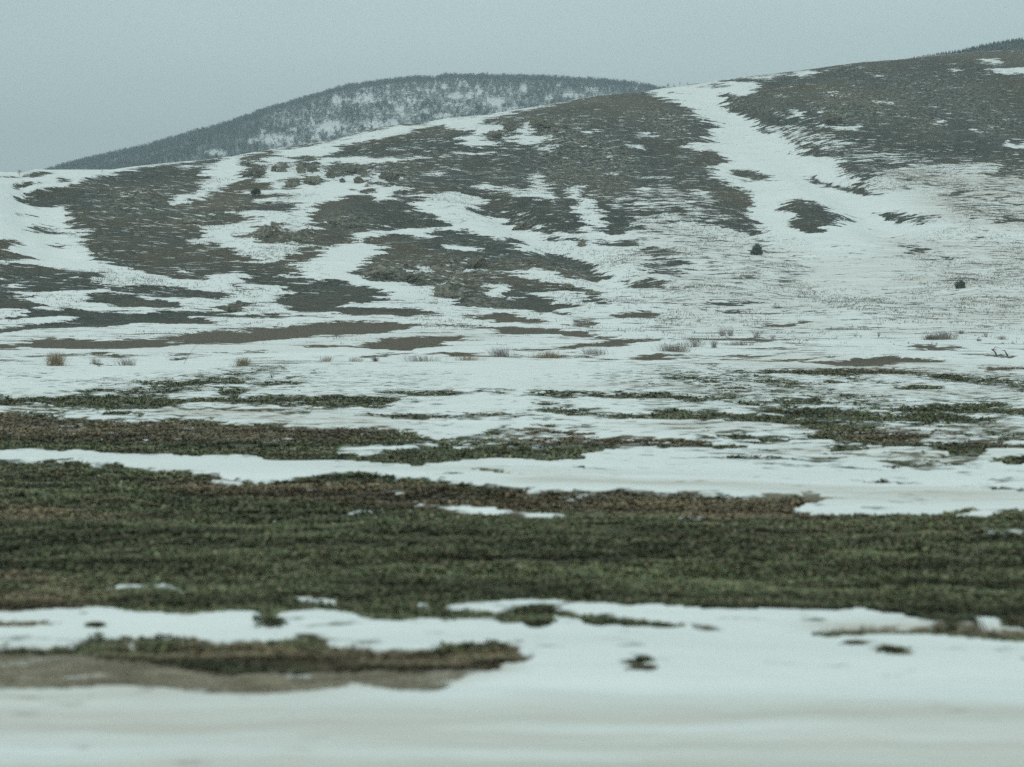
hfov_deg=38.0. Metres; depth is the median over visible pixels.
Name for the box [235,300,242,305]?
rock outcrop
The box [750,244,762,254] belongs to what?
juniper bush
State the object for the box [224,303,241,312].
rock outcrop
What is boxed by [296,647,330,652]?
grass tuft
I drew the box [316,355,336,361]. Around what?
dry grass tussock
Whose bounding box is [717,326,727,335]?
dead weed
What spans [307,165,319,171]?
rock outcrop
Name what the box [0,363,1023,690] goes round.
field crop
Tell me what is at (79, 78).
sky
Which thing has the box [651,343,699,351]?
dead weed
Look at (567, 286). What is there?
rock outcrop
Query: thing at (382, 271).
rock outcrop
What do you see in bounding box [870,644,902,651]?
grass tuft
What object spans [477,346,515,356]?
dry grass tussock
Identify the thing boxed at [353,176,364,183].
rock outcrop
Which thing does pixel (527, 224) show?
rock outcrop
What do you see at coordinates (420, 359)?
dry grass tussock
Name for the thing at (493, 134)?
rock outcrop
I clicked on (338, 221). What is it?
rock outcrop
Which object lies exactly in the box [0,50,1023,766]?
hillside ground
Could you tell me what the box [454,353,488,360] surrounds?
dry grass tussock
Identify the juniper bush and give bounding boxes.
[250,187,260,193]
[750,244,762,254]
[954,280,965,287]
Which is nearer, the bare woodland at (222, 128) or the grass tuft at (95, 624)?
the grass tuft at (95, 624)
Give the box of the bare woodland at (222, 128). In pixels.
[44,72,665,169]
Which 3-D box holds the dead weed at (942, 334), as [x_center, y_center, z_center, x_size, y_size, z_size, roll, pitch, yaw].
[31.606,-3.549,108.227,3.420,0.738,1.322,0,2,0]
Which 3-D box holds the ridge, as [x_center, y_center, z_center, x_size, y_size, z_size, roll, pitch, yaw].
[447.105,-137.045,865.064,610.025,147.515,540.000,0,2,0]
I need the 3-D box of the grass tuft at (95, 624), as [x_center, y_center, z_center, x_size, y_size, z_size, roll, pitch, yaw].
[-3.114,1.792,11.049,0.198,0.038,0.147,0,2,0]
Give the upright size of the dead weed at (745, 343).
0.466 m
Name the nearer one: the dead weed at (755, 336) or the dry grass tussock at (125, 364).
the dry grass tussock at (125, 364)
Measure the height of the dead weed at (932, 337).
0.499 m
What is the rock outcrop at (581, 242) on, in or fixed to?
on the hillside ground at (750, 688)
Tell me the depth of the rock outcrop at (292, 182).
242.84 m
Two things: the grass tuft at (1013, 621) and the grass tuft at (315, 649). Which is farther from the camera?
the grass tuft at (1013, 621)
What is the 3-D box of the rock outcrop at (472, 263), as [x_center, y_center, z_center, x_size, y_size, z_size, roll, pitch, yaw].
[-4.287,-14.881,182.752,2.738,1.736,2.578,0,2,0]
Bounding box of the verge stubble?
[0,627,1010,693]
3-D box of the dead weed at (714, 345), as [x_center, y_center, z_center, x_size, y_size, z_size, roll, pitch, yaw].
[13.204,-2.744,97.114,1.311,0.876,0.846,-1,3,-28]
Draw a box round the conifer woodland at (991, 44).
[911,37,1023,57]
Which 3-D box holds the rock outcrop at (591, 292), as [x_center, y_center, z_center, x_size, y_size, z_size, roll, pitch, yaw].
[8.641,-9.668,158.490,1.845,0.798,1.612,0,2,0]
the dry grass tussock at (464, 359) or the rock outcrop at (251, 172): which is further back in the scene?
the rock outcrop at (251, 172)
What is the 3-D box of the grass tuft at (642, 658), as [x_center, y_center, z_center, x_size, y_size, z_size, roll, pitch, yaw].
[0.883,1.836,9.886,0.159,0.033,0.160,2,3,42]
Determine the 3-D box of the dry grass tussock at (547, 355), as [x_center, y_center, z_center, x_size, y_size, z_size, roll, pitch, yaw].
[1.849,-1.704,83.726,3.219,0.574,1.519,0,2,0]
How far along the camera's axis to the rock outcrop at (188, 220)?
205.40 m
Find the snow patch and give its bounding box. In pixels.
[975,617,1002,626]
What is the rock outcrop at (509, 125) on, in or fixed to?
on the hillside ground at (750, 688)
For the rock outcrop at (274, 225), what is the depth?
202.57 m
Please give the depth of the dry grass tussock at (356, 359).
80.27 m
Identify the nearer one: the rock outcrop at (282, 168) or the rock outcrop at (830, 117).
the rock outcrop at (282, 168)
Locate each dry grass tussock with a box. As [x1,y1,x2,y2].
[40,350,70,365]
[92,357,101,363]
[114,358,137,365]
[230,357,256,365]
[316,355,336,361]
[348,357,363,361]
[399,355,446,361]
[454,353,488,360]
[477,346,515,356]
[520,350,569,357]
[578,347,613,354]
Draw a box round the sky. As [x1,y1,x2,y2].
[0,0,1023,171]
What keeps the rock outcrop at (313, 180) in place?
on the hillside ground at (750, 688)
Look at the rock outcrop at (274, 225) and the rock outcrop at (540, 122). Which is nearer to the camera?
the rock outcrop at (274, 225)
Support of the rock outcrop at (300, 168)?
on the hillside ground at (750, 688)
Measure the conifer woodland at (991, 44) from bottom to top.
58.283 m
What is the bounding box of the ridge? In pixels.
[941,39,1023,54]
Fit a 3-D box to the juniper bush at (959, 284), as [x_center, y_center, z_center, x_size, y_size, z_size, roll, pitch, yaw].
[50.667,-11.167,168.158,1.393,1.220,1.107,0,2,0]
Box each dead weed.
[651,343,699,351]
[682,334,710,346]
[710,337,717,347]
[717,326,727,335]
[731,339,753,344]
[752,329,763,337]
[918,334,945,339]
[930,330,962,339]
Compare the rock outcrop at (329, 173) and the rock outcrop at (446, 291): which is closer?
the rock outcrop at (446, 291)
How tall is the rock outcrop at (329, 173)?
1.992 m
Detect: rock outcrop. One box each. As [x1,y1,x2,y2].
[180,216,197,223]
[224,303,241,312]
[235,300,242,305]
[242,168,266,176]
[253,227,273,237]
[271,221,281,228]
[276,163,287,171]
[284,177,299,187]
[291,232,305,241]
[296,164,305,172]
[303,176,320,183]
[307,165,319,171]
[326,169,334,177]
[328,216,348,225]
[347,168,356,172]
[348,222,363,227]
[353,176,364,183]
[361,170,369,176]
[371,264,400,278]
[378,171,399,179]
[403,273,421,281]
[434,284,454,297]
[466,256,487,268]
[487,131,504,137]
[503,120,516,130]
[512,220,537,229]
[528,117,555,127]
[561,283,574,288]
[578,238,585,246]
[585,289,600,294]
[819,112,841,123]
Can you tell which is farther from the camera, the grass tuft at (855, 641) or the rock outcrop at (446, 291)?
the rock outcrop at (446, 291)
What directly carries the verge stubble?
on the hillside ground at (750, 688)
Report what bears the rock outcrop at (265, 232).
on the hillside ground at (750, 688)
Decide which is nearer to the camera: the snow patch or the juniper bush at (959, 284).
the snow patch
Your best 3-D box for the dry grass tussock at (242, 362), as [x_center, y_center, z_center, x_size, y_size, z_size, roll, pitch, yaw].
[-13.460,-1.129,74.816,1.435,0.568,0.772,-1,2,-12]
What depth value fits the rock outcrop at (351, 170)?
265.81 m
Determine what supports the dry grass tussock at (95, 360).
on the hillside ground at (750, 688)
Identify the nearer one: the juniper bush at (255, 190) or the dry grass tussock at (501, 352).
the dry grass tussock at (501, 352)
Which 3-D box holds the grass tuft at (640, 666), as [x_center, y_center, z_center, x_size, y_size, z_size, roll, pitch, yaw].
[0.836,1.831,9.605,0.207,0.032,0.180,1,3,26]
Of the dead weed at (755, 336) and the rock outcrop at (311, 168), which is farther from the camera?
the rock outcrop at (311, 168)
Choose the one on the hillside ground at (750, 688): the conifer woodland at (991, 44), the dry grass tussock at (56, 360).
the dry grass tussock at (56, 360)
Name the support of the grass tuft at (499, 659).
on the hillside ground at (750, 688)
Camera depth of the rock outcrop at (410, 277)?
167.28 m
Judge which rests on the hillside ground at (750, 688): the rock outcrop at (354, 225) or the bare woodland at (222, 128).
the rock outcrop at (354, 225)
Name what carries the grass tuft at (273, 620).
on the hillside ground at (750, 688)
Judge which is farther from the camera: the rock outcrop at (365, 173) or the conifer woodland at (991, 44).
the conifer woodland at (991, 44)
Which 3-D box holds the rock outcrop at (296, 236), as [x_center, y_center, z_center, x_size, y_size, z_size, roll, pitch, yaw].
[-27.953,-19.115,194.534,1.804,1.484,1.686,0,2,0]
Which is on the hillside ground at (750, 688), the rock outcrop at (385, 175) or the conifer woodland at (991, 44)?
the rock outcrop at (385, 175)
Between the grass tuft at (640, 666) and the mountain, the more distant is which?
the mountain
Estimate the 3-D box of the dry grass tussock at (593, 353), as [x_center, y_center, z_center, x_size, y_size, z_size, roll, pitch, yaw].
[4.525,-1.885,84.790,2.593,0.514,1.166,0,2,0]
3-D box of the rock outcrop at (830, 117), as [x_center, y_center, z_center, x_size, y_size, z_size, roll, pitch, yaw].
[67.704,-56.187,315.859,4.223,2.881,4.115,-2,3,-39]
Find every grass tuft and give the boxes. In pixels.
[85,621,106,627]
[253,614,286,627]
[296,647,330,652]
[451,655,526,669]
[624,663,658,669]
[630,655,656,662]
[838,639,866,644]
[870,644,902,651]
[1000,616,1023,626]
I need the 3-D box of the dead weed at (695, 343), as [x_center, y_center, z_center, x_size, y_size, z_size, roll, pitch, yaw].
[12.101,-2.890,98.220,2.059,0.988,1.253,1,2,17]
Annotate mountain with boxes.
[74,79,643,169]

